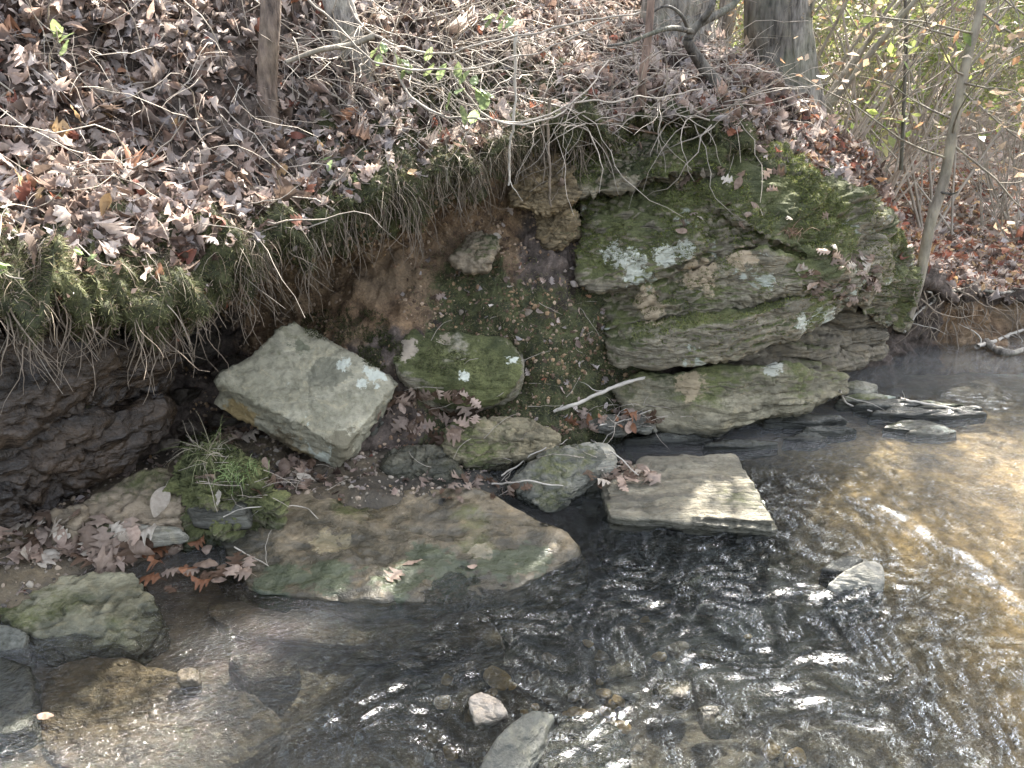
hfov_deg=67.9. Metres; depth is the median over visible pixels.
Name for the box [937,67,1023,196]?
shrub
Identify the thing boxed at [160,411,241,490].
grass tuft
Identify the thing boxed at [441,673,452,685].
cobble
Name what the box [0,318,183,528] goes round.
rock wall
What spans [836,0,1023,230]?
shrub
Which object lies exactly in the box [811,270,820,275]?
leaf
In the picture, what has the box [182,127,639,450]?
soil crumbs
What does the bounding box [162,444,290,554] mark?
moss mound
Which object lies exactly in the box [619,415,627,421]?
leaf
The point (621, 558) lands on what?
underwater slab
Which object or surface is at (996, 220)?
shrub
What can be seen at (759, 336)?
rock outcrop
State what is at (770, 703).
cobble
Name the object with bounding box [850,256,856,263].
leaf
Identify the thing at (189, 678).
pebble
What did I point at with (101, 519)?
leaf
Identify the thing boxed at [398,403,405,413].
leaf
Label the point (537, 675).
cobble
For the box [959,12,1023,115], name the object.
shrub
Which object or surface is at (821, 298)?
leaf
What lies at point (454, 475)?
leaf
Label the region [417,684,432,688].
cobble
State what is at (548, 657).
cobble
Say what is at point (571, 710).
cobble
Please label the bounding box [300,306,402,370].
moss patch
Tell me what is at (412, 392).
leaf
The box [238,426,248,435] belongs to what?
leaf
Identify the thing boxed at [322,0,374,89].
dead stump
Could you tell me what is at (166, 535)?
flat slab
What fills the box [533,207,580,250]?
stone
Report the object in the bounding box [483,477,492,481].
leaf
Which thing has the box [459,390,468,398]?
leaf
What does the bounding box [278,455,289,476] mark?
leaf
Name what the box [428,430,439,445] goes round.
leaf
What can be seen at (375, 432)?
stone
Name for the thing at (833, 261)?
leaf
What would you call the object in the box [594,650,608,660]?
cobble
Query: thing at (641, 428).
stone
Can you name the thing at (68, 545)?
leaf
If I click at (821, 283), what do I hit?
leaf
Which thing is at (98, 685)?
underwater slab
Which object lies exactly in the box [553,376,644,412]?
stick
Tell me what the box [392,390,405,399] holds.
leaf
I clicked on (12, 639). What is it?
boulder
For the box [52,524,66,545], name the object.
leaf
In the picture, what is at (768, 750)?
cobble
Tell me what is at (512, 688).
cobble
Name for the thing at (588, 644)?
cobble
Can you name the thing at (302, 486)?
leaf
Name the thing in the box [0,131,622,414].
hanging roots
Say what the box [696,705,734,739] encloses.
stone
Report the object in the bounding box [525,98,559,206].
hanging root
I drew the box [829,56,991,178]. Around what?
shrub
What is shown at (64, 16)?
leaf fragments
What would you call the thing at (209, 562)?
leaf
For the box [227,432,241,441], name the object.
leaf
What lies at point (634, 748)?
cobble
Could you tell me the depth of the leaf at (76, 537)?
2.58 m
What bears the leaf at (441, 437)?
on the boulder at (482, 448)
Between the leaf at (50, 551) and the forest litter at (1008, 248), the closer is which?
the leaf at (50, 551)
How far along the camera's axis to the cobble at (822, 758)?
2.05 m
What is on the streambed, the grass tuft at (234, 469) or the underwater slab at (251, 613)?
the underwater slab at (251, 613)
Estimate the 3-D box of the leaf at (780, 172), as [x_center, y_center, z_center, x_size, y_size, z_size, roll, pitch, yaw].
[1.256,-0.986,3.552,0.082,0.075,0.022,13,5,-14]
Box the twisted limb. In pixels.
[607,0,739,88]
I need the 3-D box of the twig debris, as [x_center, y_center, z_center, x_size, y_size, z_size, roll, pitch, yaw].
[-0.167,0.094,3.198,2.240,0.671,0.909,-6,24,-14]
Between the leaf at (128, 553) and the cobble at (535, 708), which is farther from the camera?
the leaf at (128, 553)
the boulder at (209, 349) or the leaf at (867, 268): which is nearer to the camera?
the boulder at (209, 349)
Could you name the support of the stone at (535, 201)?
on the rock outcrop
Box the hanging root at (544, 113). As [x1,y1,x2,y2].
[526,88,547,182]
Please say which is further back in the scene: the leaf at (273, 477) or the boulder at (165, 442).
the boulder at (165, 442)
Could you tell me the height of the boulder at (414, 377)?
0.530 m
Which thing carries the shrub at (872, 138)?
on the forest floor
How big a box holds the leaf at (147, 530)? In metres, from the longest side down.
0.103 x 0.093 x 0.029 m
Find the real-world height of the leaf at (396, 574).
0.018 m
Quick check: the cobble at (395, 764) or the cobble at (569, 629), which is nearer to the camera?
the cobble at (395, 764)
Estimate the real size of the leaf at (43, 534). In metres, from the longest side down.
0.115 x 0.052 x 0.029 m
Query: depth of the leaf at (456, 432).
3.17 m
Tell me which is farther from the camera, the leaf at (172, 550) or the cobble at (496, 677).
the leaf at (172, 550)
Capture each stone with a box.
[371,416,383,436]
[448,231,499,275]
[506,145,581,217]
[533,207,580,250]
[589,410,657,437]
[600,661,633,681]
[653,679,691,710]
[676,580,705,604]
[688,642,727,668]
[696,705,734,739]
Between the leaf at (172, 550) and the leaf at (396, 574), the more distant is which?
the leaf at (172, 550)
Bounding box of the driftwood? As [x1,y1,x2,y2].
[982,338,1023,361]
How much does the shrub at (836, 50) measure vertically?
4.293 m
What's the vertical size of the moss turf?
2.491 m
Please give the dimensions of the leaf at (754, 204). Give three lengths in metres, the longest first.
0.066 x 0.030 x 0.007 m
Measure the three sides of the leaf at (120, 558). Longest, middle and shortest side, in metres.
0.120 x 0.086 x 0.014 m
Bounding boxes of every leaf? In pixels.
[0,526,13,539]
[0,537,33,550]
[0,541,39,563]
[3,522,25,536]
[11,548,35,561]
[13,546,38,564]
[22,530,42,542]
[23,531,39,546]
[24,509,50,525]
[24,551,54,562]
[32,511,51,527]
[35,526,56,547]
[35,528,47,547]
[35,554,57,567]
[37,712,53,719]
[42,545,60,568]
[44,225,58,246]
[48,517,61,537]
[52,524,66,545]
[52,526,70,539]
[53,547,77,554]
[57,538,82,556]
[68,509,79,517]
[70,552,93,568]
[71,532,81,550]
[77,519,98,548]
[77,542,91,555]
[84,544,114,572]
[84,546,98,557]
[85,514,113,532]
[86,549,118,567]
[89,526,114,551]
[93,552,116,571]
[94,550,124,572]
[108,537,124,551]
[109,521,127,536]
[110,539,120,554]
[112,540,137,563]
[113,260,121,273]
[115,531,128,541]
[117,548,133,565]
[120,510,140,528]
[123,521,140,549]
[126,537,154,555]
[139,523,161,545]
[139,536,153,548]
[139,572,164,585]
[142,546,167,557]
[146,556,163,571]
[148,146,166,160]
[150,482,170,517]
[155,544,181,561]
[161,567,179,577]
[164,584,177,593]
[165,544,181,554]
[178,566,196,576]
[183,568,199,575]
[187,535,204,549]
[189,558,217,567]
[191,576,210,592]
[195,474,215,486]
[200,570,208,579]
[201,545,211,554]
[207,569,222,578]
[211,564,228,577]
[211,576,226,582]
[213,432,227,442]
[215,490,220,504]
[223,426,234,434]
[223,564,244,578]
[225,551,246,565]
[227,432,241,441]
[229,559,241,575]
[234,566,255,580]
[235,430,242,439]
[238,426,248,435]
[238,428,258,442]
[240,555,257,569]
[262,457,269,469]
[269,474,275,482]
[274,477,282,487]
[275,467,290,479]
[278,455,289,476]
[289,453,297,467]
[289,469,309,476]
[293,465,302,476]
[294,460,307,467]
[296,461,316,473]
[297,473,315,481]
[297,481,309,488]
[300,478,313,485]
[305,459,317,467]
[313,474,326,481]
[317,473,325,479]
[384,567,404,581]
[387,398,398,407]
[390,416,404,432]
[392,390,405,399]
[395,392,410,404]
[396,417,408,429]
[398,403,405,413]
[402,559,422,564]
[404,392,413,407]
[405,419,417,433]
[406,433,416,441]
[409,387,417,397]
[410,424,422,434]
[413,388,422,400]
[416,412,423,423]
[419,388,430,400]
[420,418,435,432]
[425,404,439,415]
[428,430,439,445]
[432,390,441,397]
[434,431,443,444]
[435,412,449,425]
[436,389,443,399]
[441,390,451,402]
[445,426,462,446]
[446,482,460,489]
[447,410,462,416]
[448,415,457,422]
[451,389,461,402]
[451,469,461,478]
[452,398,463,403]
[453,416,470,427]
[455,487,462,493]
[456,406,473,415]
[457,496,463,502]
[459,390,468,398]
[461,473,467,482]
[463,482,471,489]
[464,395,474,404]
[464,408,479,417]
[467,564,476,568]
[469,414,480,423]
[470,397,480,408]
[472,478,483,488]
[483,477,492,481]
[507,485,514,495]
[510,483,519,488]
[520,482,532,490]
[522,309,532,315]
[558,177,564,185]
[564,414,575,424]
[577,407,590,419]
[579,417,589,428]
[582,469,596,480]
[586,413,591,427]
[589,422,598,432]
[595,415,606,424]
[597,478,610,486]
[600,472,609,479]
[610,468,620,476]
[613,406,621,414]
[616,477,625,484]
[617,481,628,491]
[618,460,631,465]
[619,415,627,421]
[620,408,634,418]
[620,462,631,469]
[623,409,636,421]
[623,469,638,478]
[625,421,631,433]
[630,423,636,433]
[636,464,648,472]
[641,477,652,482]
[644,472,663,486]
[647,409,656,419]
[676,228,686,233]
[680,173,692,185]
[700,168,705,177]
[715,166,724,175]
[721,174,732,183]
[734,176,742,189]
[736,170,744,176]
[744,212,751,216]
[751,202,759,208]
[761,167,773,179]
[766,184,777,191]
[773,164,784,176]
[795,262,807,275]
[806,282,818,290]
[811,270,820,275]
[811,285,823,295]
[816,248,826,254]
[818,277,829,287]
[818,295,824,301]
[822,211,828,219]
[830,258,838,265]
[831,250,840,257]
[831,285,843,292]
[838,258,848,265]
[839,289,846,300]
[846,284,855,291]
[847,261,856,269]
[849,296,858,304]
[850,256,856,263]
[856,261,863,269]
[856,271,867,276]
[861,275,871,281]
[862,261,870,271]
[864,254,875,264]
[865,285,872,292]
[872,264,883,273]
[874,282,881,292]
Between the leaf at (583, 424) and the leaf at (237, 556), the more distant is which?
the leaf at (583, 424)
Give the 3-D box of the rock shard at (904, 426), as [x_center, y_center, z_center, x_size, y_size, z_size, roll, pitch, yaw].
[1.909,0.225,3.606,0.325,0.088,0.120,0,23,0]
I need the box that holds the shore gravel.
[0,428,499,607]
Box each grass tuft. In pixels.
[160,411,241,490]
[208,456,269,490]
[616,459,651,480]
[776,219,815,244]
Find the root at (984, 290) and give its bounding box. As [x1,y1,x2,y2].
[929,284,1023,310]
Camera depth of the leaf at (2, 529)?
2.59 m
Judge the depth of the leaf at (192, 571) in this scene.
2.55 m
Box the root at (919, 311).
[903,291,944,333]
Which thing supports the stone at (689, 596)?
on the streambed
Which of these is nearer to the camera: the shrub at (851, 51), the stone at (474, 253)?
the stone at (474, 253)
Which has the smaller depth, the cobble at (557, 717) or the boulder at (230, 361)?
the cobble at (557, 717)
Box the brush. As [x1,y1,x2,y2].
[0,0,857,393]
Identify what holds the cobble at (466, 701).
on the streambed
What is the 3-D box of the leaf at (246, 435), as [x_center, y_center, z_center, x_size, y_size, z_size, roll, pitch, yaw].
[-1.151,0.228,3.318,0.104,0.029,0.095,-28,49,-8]
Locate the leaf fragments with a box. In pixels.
[0,0,1023,452]
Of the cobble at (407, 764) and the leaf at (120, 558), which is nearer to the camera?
the cobble at (407, 764)
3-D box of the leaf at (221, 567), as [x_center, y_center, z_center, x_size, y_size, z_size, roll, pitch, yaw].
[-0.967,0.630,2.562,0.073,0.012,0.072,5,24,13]
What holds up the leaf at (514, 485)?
on the leaf
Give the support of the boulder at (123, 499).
on the streambed
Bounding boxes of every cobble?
[352,668,367,678]
[353,733,362,744]
[388,761,402,767]
[402,761,411,767]
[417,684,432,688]
[424,749,434,764]
[434,695,450,709]
[436,751,443,757]
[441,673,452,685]
[443,744,457,760]
[464,693,475,706]
[464,713,471,722]
[483,665,511,690]
[485,688,497,695]
[503,632,512,642]
[508,681,516,690]
[514,675,521,682]
[520,709,527,714]
[531,703,539,710]
[532,669,539,680]
[532,686,548,696]
[540,697,557,704]
[541,652,555,665]
[550,711,562,721]
[564,625,573,631]
[567,693,578,701]
[567,706,589,716]
[568,694,581,701]
[582,639,593,647]
[583,698,589,703]
[585,708,593,715]
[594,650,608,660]
[595,688,610,698]
[596,678,602,684]
[598,714,615,724]
[600,704,614,717]
[603,664,624,681]
[608,699,617,708]
[611,694,624,706]
[615,720,630,733]
[622,691,639,700]
[629,613,639,620]
[630,744,642,752]
[651,652,666,661]
[665,641,688,659]
[668,749,677,763]
[697,603,716,614]
[744,634,751,638]
[751,676,758,683]
[762,738,780,760]
[766,701,776,709]
[772,679,782,689]
[784,746,806,767]
[815,754,827,766]
[840,650,845,656]
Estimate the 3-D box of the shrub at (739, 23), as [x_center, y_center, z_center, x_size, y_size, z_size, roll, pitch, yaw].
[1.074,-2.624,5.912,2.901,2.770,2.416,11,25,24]
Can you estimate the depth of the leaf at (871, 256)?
3.68 m
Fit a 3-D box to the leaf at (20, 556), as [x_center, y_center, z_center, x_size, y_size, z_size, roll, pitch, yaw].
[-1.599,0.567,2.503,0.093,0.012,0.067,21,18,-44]
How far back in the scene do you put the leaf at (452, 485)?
2.98 m
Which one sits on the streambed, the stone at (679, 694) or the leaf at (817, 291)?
the stone at (679, 694)
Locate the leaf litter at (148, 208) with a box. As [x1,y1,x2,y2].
[0,0,1023,301]
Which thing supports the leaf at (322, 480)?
on the streambed
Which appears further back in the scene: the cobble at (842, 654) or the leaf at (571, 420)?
the leaf at (571, 420)
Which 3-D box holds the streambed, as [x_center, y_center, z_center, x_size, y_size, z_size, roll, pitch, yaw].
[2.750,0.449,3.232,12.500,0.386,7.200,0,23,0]
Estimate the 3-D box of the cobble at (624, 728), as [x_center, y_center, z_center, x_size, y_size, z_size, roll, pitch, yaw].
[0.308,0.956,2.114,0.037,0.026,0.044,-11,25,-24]
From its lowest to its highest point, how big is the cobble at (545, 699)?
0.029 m
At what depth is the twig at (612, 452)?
3.04 m
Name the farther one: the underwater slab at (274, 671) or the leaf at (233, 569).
the leaf at (233, 569)
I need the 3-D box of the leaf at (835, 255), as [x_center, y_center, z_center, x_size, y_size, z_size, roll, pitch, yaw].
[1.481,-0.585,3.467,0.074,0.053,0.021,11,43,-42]
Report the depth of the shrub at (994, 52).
7.40 m
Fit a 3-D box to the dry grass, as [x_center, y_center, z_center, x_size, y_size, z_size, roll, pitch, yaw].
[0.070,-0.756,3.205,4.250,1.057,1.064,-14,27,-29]
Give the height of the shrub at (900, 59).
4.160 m
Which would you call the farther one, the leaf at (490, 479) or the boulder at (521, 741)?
the leaf at (490, 479)
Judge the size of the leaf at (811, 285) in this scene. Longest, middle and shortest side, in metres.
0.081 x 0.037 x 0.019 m
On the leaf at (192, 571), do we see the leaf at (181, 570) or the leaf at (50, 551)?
the leaf at (181, 570)
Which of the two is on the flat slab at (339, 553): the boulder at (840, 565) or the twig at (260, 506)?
the twig at (260, 506)
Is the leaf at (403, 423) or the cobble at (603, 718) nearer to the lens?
the cobble at (603, 718)
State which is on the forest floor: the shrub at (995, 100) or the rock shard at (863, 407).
the shrub at (995, 100)
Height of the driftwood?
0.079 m
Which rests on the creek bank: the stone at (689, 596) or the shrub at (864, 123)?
the shrub at (864, 123)
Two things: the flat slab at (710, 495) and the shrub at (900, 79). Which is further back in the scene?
the shrub at (900, 79)
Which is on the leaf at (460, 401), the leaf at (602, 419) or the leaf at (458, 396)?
the leaf at (458, 396)
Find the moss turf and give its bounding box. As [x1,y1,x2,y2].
[0,0,916,459]
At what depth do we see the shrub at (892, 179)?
4.86 m
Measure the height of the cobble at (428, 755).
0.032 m
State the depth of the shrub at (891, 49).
5.54 m
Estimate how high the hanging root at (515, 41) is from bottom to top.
0.697 m
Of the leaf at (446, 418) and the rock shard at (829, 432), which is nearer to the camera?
the leaf at (446, 418)
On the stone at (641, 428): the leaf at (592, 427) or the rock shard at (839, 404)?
the leaf at (592, 427)
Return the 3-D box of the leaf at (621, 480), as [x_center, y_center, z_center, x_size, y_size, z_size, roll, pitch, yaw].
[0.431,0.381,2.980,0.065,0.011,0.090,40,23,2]
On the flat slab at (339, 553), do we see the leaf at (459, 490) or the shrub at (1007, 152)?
the leaf at (459, 490)
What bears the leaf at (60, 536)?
on the leaf at (62, 540)
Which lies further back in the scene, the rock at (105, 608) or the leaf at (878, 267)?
the leaf at (878, 267)
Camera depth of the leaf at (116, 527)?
2.60 m
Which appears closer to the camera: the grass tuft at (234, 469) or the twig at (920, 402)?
the grass tuft at (234, 469)
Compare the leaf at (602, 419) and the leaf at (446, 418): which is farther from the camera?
the leaf at (446, 418)
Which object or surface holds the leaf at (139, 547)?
on the leaf at (128, 553)
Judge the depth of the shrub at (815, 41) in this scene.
5.66 m
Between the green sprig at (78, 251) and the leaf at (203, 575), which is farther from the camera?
the leaf at (203, 575)
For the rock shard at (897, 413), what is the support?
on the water
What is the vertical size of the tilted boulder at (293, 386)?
0.649 m
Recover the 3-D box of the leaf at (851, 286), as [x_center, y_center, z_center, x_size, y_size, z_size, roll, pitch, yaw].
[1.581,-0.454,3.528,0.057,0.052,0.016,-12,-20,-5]
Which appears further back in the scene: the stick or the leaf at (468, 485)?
the stick
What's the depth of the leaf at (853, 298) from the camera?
3.59 m
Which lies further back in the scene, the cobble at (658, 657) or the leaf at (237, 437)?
the leaf at (237, 437)
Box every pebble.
[176,667,201,696]
[468,692,507,730]
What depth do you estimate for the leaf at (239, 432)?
3.33 m
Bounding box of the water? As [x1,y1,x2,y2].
[0,333,1023,767]
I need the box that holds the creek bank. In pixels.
[0,0,1023,494]
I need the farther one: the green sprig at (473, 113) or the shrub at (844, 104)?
the shrub at (844, 104)
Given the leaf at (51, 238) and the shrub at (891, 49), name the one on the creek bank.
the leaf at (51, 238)
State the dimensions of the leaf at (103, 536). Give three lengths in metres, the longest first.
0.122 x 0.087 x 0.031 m
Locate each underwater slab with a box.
[40,656,290,767]
[207,601,504,675]
[228,653,301,702]
[536,715,631,767]
[596,515,771,591]
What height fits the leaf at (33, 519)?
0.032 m
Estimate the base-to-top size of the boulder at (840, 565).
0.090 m
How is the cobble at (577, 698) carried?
on the streambed
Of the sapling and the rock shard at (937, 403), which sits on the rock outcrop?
the sapling
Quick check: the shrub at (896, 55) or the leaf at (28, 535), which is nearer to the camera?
the leaf at (28, 535)
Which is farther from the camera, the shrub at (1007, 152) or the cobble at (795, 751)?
the shrub at (1007, 152)
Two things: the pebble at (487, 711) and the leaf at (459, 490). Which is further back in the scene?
the leaf at (459, 490)
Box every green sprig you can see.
[0,262,23,279]
[35,17,73,57]
[73,244,115,266]
[320,156,369,183]
[370,42,407,79]
[394,52,446,79]
[423,47,478,86]
[442,84,489,125]
[453,62,495,107]
[480,4,517,31]
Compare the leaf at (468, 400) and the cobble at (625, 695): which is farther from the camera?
the leaf at (468, 400)
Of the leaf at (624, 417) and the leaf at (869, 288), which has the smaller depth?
the leaf at (624, 417)
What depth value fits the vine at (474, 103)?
2.90 m
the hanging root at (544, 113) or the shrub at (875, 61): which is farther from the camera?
the shrub at (875, 61)
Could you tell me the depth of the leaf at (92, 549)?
2.55 m
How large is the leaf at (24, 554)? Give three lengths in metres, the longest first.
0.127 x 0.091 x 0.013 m
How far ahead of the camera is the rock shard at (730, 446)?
3.40 m
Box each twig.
[223,494,318,518]
[234,531,270,565]
[492,469,562,493]
[499,439,566,482]
[590,433,638,475]
[599,408,650,425]
[838,389,883,411]
[900,391,960,410]
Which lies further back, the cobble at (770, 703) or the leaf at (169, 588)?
the leaf at (169, 588)
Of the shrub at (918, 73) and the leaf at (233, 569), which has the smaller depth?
the leaf at (233, 569)
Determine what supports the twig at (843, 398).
on the water
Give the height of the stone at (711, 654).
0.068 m
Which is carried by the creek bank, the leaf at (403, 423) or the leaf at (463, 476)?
the leaf at (403, 423)
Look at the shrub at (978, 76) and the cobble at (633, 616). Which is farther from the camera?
the shrub at (978, 76)
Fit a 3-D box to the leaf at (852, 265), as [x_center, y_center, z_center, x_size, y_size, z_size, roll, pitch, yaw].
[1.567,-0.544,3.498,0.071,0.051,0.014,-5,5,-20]
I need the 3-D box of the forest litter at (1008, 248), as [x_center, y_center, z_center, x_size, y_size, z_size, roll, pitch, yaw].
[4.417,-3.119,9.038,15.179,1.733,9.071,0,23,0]
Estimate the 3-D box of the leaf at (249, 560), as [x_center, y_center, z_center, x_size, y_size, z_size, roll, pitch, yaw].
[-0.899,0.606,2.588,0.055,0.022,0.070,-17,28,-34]
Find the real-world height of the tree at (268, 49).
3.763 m
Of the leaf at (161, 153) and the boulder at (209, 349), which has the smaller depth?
the leaf at (161, 153)
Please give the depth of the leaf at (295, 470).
3.10 m
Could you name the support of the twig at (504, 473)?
on the boulder at (565, 469)
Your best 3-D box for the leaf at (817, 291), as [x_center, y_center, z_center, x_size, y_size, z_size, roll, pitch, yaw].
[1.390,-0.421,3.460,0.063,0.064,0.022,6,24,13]
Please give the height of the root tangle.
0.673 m
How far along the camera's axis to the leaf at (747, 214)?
3.42 m
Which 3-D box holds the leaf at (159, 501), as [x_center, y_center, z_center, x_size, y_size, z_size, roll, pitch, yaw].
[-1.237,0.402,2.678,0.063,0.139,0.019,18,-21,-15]
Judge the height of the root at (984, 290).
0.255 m
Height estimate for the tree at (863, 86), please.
10.651 m
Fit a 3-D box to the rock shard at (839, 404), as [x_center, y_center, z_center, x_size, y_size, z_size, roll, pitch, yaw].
[1.779,0.095,3.829,0.332,0.086,0.075,0,23,0]
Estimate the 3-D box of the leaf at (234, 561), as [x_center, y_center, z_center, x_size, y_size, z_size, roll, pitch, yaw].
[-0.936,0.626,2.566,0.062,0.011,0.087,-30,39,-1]
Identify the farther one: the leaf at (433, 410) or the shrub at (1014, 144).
the shrub at (1014, 144)
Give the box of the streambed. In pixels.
[0,372,1023,767]
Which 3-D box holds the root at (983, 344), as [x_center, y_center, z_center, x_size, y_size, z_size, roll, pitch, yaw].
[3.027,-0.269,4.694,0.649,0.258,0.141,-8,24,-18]
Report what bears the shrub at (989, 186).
on the forest floor
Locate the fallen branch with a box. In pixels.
[285,33,374,63]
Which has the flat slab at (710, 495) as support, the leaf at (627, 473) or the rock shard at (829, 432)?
the leaf at (627, 473)
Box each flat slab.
[0,658,42,757]
[92,523,189,547]
[187,501,252,530]
[217,487,588,637]
[596,453,776,558]
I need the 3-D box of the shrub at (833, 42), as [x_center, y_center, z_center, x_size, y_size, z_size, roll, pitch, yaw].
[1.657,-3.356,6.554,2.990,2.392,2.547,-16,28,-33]
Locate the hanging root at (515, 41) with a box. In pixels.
[481,10,522,200]
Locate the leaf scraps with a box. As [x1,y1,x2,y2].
[400,206,616,434]
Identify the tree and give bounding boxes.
[257,0,284,136]
[640,0,718,50]
[715,0,736,49]
[719,0,1022,125]
[743,0,1023,326]
[743,2,881,122]
[744,0,799,93]
[792,0,826,107]
[869,0,962,169]
[900,12,1018,103]
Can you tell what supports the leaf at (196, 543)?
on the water
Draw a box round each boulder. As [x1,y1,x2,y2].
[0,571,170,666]
[0,625,36,670]
[50,504,89,545]
[83,467,185,555]
[158,437,179,450]
[170,386,202,405]
[176,419,205,436]
[181,328,221,368]
[207,411,244,426]
[211,355,246,377]
[213,321,397,467]
[379,444,463,484]
[393,329,524,412]
[440,416,560,471]
[480,711,553,767]
[504,444,606,513]
[572,442,617,517]
[819,556,862,587]
[826,561,884,624]
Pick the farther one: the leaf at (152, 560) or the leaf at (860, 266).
the leaf at (860, 266)
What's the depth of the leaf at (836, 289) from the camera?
3.53 m
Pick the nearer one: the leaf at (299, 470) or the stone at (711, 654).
the stone at (711, 654)
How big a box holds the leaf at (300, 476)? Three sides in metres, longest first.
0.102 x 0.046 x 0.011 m
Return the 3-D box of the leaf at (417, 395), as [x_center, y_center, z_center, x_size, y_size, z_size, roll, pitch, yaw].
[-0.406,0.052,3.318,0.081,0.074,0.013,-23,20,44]
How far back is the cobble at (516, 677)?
2.30 m
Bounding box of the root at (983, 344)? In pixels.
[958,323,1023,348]
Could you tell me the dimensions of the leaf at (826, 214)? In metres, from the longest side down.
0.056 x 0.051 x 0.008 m
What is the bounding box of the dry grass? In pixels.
[0,73,833,351]
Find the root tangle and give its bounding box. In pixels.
[895,283,1023,373]
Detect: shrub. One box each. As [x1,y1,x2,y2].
[715,0,896,107]
[715,0,1023,141]
[715,14,842,73]
[716,0,868,130]
[716,0,992,172]
[716,0,1023,183]
[716,0,1023,215]
[718,0,837,50]
[718,0,927,122]
[719,0,794,44]
[719,0,839,47]
[735,0,1023,182]
[737,0,871,69]
[737,0,1017,152]
[738,0,1022,239]
[738,1,944,51]
[738,1,1022,146]
[739,0,1022,135]
[741,0,1019,134]
[742,2,854,49]
[810,0,996,112]
[813,0,1012,154]
[817,0,996,148]
[823,0,1019,152]
[825,0,1023,178]
[825,7,1019,170]
[826,0,1023,142]
[827,67,873,122]
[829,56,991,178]
[834,1,1023,226]
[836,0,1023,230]
[837,0,1023,201]
[854,0,1022,129]
[863,10,1023,241]
[866,6,1023,143]
[892,0,1023,127]
[905,2,1023,218]
[908,20,1023,178]
[910,10,1021,132]
[913,1,1023,178]
[916,1,1012,118]
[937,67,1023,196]
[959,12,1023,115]
[987,3,1022,172]
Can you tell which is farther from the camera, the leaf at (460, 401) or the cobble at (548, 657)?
the leaf at (460, 401)
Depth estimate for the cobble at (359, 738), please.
2.08 m
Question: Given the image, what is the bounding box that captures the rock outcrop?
[536,125,923,439]
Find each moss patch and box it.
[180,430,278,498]
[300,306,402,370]
[412,341,510,390]
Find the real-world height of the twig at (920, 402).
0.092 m
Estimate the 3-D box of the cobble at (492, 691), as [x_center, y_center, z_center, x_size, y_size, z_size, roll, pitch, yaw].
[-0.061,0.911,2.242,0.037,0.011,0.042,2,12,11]
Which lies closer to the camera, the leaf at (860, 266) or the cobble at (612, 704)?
the cobble at (612, 704)
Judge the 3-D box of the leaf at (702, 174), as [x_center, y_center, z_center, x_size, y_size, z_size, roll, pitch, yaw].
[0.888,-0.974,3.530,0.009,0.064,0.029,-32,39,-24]
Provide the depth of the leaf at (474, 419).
3.22 m
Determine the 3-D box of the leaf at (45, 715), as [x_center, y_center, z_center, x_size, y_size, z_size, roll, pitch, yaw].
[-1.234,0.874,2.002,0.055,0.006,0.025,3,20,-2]
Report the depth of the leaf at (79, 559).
2.53 m
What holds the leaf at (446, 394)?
on the boulder at (414, 377)
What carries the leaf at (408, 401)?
on the boulder at (414, 377)
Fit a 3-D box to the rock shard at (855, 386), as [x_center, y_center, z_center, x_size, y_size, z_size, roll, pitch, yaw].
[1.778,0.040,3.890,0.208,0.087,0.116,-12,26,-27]
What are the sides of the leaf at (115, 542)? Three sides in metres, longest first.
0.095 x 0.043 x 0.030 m
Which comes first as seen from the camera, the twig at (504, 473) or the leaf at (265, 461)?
the leaf at (265, 461)
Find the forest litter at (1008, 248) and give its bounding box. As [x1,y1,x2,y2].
[847,121,1023,277]
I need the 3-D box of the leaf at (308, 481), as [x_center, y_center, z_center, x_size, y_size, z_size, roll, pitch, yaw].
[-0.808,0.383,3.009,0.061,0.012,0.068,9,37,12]
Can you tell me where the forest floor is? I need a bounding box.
[732,30,1023,252]
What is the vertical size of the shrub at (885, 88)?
2.324 m
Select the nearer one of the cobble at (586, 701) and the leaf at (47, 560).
the cobble at (586, 701)
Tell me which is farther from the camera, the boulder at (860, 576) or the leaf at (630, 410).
the leaf at (630, 410)
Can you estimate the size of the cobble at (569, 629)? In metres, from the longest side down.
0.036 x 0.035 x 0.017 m
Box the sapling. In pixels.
[594,0,657,148]
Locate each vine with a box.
[307,0,608,94]
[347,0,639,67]
[383,30,701,159]
[449,55,609,154]
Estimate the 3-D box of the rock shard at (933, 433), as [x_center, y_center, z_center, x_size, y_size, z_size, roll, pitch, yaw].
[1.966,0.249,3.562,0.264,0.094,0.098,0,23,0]
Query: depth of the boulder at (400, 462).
3.14 m
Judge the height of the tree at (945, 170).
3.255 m
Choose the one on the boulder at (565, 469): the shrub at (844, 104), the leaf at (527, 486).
the leaf at (527, 486)
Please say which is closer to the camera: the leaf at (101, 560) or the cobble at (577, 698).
the cobble at (577, 698)
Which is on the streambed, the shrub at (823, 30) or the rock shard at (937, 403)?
the rock shard at (937, 403)
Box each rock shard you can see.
[622,433,712,453]
[703,439,777,460]
[761,414,847,434]
[781,431,827,451]
[800,425,856,443]
[833,393,895,411]
[838,380,877,398]
[853,398,922,418]
[867,406,940,425]
[882,420,944,439]
[905,425,956,443]
[918,400,964,408]
[924,409,987,427]
[943,406,982,410]
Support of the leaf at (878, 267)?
on the rock outcrop
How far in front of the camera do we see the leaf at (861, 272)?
3.52 m
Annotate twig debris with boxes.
[179,301,692,509]

